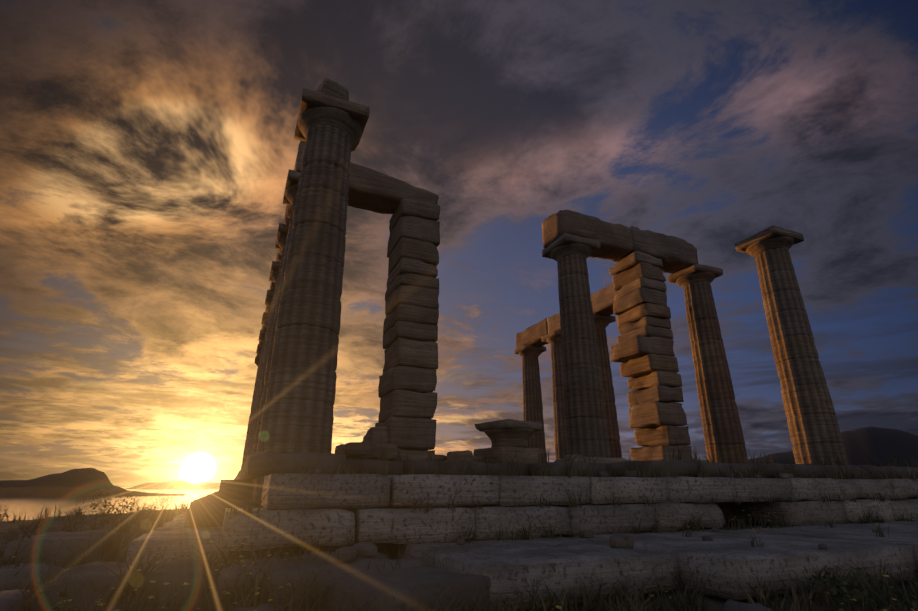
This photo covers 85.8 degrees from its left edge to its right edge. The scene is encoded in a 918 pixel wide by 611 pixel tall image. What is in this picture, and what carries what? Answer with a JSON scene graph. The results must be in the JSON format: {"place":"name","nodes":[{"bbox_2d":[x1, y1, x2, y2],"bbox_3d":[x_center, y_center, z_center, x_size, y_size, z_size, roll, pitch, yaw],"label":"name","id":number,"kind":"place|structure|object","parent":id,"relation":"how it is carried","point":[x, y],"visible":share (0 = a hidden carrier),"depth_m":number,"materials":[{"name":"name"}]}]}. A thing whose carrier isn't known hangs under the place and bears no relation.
{"place":"outdoors","nodes":[
{"label":"outdoors","id":0,"kind":"place"},
{"bbox_2d":[0,468,185,497],"bbox_3d":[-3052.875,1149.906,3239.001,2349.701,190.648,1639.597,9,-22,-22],"label":"island hill","id":1,"kind":"structure","parent":0,"point":[83,482],"depth_m":3208.31,"materials":[{"name":"brown"}]},
{"bbox_2d":[0,487,218,520],"bbox_3d":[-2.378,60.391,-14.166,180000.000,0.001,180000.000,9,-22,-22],"label":"sea","id":2,"kind":"structure","parent":0,"point":[30,505],"depth_m":2003.60,"materials":[{"name":"yellow"}]},
{"bbox_2d":[126,481,219,488],"bbox_3d":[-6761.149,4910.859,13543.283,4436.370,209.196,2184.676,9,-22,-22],"label":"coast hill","id":3,"kind":"structure","parent":0,"point":[145,487],"depth_m":12864.78,"materials":[{"name":"brown"}]},
{"bbox_2d":[249,476,264,504],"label":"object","id":4,"kind":"structure","parent":0,"point":[256,489],"depth_m":6.75,"materials":[{"name":"beige stone"}]},
{"bbox_2d":[218,480,251,498],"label":"step blocks","id":5,"kind":"structure","parent":4,"relation":"on","point":[232,489],"depth_m":8.71,"materials":[{"name":"beige stone"}]},
{"bbox_2d":[234,466,245,479],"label":"stylobate blocks","id":6,"kind":"structure","parent":4,"relation":"on","point":[238,476],"depth_m":12.66,"materials":[{"name":"stone"}]},
{"bbox_2d":[241,356,259,467],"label":"column","id":7,"kind":"structure","parent":6,"relation":"on","point":[257,359],"depth_m":25.87,"materials":[{"name":"stone"}]},
{"bbox_2d":[242,344,262,465],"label":"column","id":8,"kind":"structure","parent":6,"relation":"on","point":[259,349],"depth_m":23.70,"materials":[{"name":"stone"}]},
{"bbox_2d":[243,330,265,463],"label":"column","id":9,"kind":"structure","parent":6,"relation":"on","point":[262,335],"depth_m":21.52,"materials":[{"name":"stone"}]},
{"bbox_2d":[243,312,268,465],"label":"column","id":10,"kind":"structure","parent":6,"relation":"on","point":[265,318],"depth_m":19.27,"materials":[{"name":"stone"}]},
{"bbox_2d":[245,289,273,460],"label":"column","id":11,"kind":"structure","parent":6,"relation":"on","point":[269,297],"depth_m":17.07,"materials":[{"name":"stone"}]},
{"bbox_2d":[247,261,279,456],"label":"column","id":12,"kind":"structure","parent":6,"relation":"on","point":[274,271],"depth_m":14.82,"materials":[{"name":"stone"}]},
{"bbox_2d":[250,223,288,453],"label":"column","id":13,"kind":"structure","parent":6,"relation":"on","point":[281,237],"depth_m":12.58,"materials":[{"name":"stone"}]},
{"bbox_2d":[242,452,917,479],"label":"stylobate blocks","id":14,"kind":"structure","parent":4,"relation":"on","point":[258,464],"depth_m":8.62,"materials":[{"name":"beige stone"}]},
{"bbox_2d":[253,169,300,451],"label":"column","id":15,"kind":"structure","parent":14,"relation":"on","point":[291,187],"depth_m":10.33,"materials":[{"name":"stone"}]},
{"bbox_2d":[257,140,304,355],"bbox_3d":[-6.911,-0.307,19.118,0.892,0.872,18.852,9,-22,-22],"label":"architrave","id":16,"kind":"object","parent":15,"relation":"on","point":[297,168],"depth_m":12.57,"materials":[{"name":"stone"}]},
{"bbox_2d":[257,78,369,452],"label":"column","id":17,"kind":"structure","parent":14,"relation":"on","point":[297,414],"depth_m":7.69,"materials":[{"name":"stone"}]},
{"bbox_2d":[335,426,584,462],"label":"rubble blocks","id":18,"kind":"object","parent":14,"relation":"on","point":[371,445],"depth_m":8.91,"materials":[{"name":"stone"}]},
{"bbox_2d":[473,419,545,463],"bbox_3d":[1.144,3.124,11.123,1.330,0.965,1.170,15,-25,-34],"label":"fallen capital","id":19,"kind":"object","parent":14,"relation":"on","point":[509,437],"depth_m":10.74,"materials":[{"name":"stone"}]},
{"bbox_2d":[394,454,706,462],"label":"stone blocks","id":20,"kind":"structure","parent":14,"relation":"on","point":[424,457],"depth_m":11.22,"materials":[{"name":"stone"}]},
{"bbox_2d":[375,199,439,453],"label":"stone pillar","id":21,"kind":"structure","parent":20,"relation":"on","point":[407,395],"depth_m":10.85,"materials":[{"name":"stone"}]},
{"bbox_2d":[347,162,438,213],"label":"stone beam","id":22,"kind":"structure","parent":21,"relation":"on","point":[372,190],"depth_m":11.78,"materials":[{"name":"beige stone"}]},
{"bbox_2d":[609,251,691,460],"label":"stone pillar","id":23,"kind":"structure","parent":20,"relation":"on","point":[642,351],"depth_m":13.62,"materials":[{"name":"stone"}]},
{"bbox_2d":[542,210,698,273],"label":"stone beam","id":24,"kind":"structure","parent":23,"relation":"on","point":[618,242],"depth_m":14.47,"materials":[{"name":"stone"}]},
{"bbox_2d":[542,233,610,457],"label":"column","id":25,"kind":"structure","parent":14,"relation":"on","point":[586,424],"depth_m":12.66,"materials":[{"name":"stone"}]},
{"bbox_2d":[667,263,748,462],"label":"column","id":26,"kind":"structure","parent":14,"relation":"on","point":[722,428],"depth_m":14.46,"materials":[{"name":"stone"}]},
{"bbox_2d":[735,225,848,464],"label":"column","id":27,"kind":"structure","parent":14,"relation":"on","point":[813,425],"depth_m":12.27,"materials":[{"name":"stone"}]},
{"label":"stylobate floor","id":28,"kind":"structure","parent":4,"relation":"on","visible":0},
{"bbox_2d":[514,345,545,457],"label":"column","id":29,"kind":"structure","parent":28,"relation":"on","point":[532,398],"depth_m":23.50,"materials":[{"name":"stone"}]},
{"bbox_2d":[541,330,566,459],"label":"column","id":30,"kind":"structure","parent":28,"relation":"on","point":[553,339],"depth_m":21.16,"materials":[{"name":"stone"}]},
{"bbox_2d":[593,313,621,457],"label":"column","id":31,"kind":"structure","parent":28,"relation":"on","point":[602,322],"depth_m":18.89,"materials":[{"name":"stone"}]},
{"bbox_2d":[516,284,615,348],"bbox_3d":[5.005,0.551,21.461,0.921,0.865,8.670,9,-22,-22],"label":"architrave","id":32,"kind":"object","parent":31,"relation":"on","point":[602,300],"depth_m":22.11,"materials":[{"name":"stone"}]},
{"bbox_2d":[0,508,917,610],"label":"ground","id":33,"kind":"structure","parent":0,"point":[717,602],"depth_m":7.14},
{"bbox_2d":[125,511,228,564],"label":"step blocks","id":34,"kind":"structure","parent":33,"relation":"on","point":[178,538],"depth_m":5.40,"materials":[{"name":"stone"}]},
{"bbox_2d":[184,491,262,526],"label":"step blocks","id":35,"kind":"structure","parent":34,"relation":"on","point":[207,510],"depth_m":7.04,"materials":[{"name":"beige stone"}]},
{"bbox_2d":[0,469,877,610],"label":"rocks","id":36,"kind":"object","parent":33,"relation":"on","point":[435,583],"depth_m":3.45,"materials":[{"name":"grey stone"}]},
{"bbox_2d":[0,438,917,610],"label":"grass tufts","id":37,"kind":"object","parent":33,"relation":"on","point":[887,595],"depth_m":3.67,"materials":[{"name":"plant"}]},
{"bbox_2d":[0,488,917,610],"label":"shrubs","id":38,"kind":"object","parent":33,"relation":"on","point":[62,606],"depth_m":3.20,"materials":[{"name":"green plant"}]},
{"bbox_2d":[13,508,917,610],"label":"yellow flowers","id":39,"kind":"object","parent":33,"relation":"on","point":[166,583],"depth_m":3.20,"materials":[{"name":"yellow plant"}]},
{"bbox_2d":[397,521,917,610],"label":"stone slab","id":40,"kind":"structure","parent":33,"relation":"on","point":[729,558],"depth_m":4.25,"materials":[{"name":"stone"}]},
{"bbox_2d":[220,498,917,550],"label":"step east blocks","id":41,"kind":"structure","parent":40,"relation":"on","point":[348,526],"depth_m":5.42,"materials":[{"name":"stone"}]},
{"bbox_2d":[261,473,917,509],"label":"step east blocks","id":42,"kind":"structure","parent":41,"relation":"on","point":[307,491],"depth_m":5.84,"materials":[{"name":"stone"}]},
{"bbox_2d":[0,0,917,486],"label":"sky","id":43,"kind":"structure","parent":0,"point":[148,148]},
{"bbox_2d":[715,502,739,521],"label":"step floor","id":44,"kind":"structure","parent":0,"point":[726,508],"depth_m":8.04,"materials":[{"name":"black stone"}]},
{"bbox_2d":[748,427,917,466],"bbox_3d":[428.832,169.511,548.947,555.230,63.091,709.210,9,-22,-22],"label":"hill","id":45,"kind":"structure","parent":0,"point":[870,443],"depth_m":468.92,"materials":[{"name":"black"}]}
]}

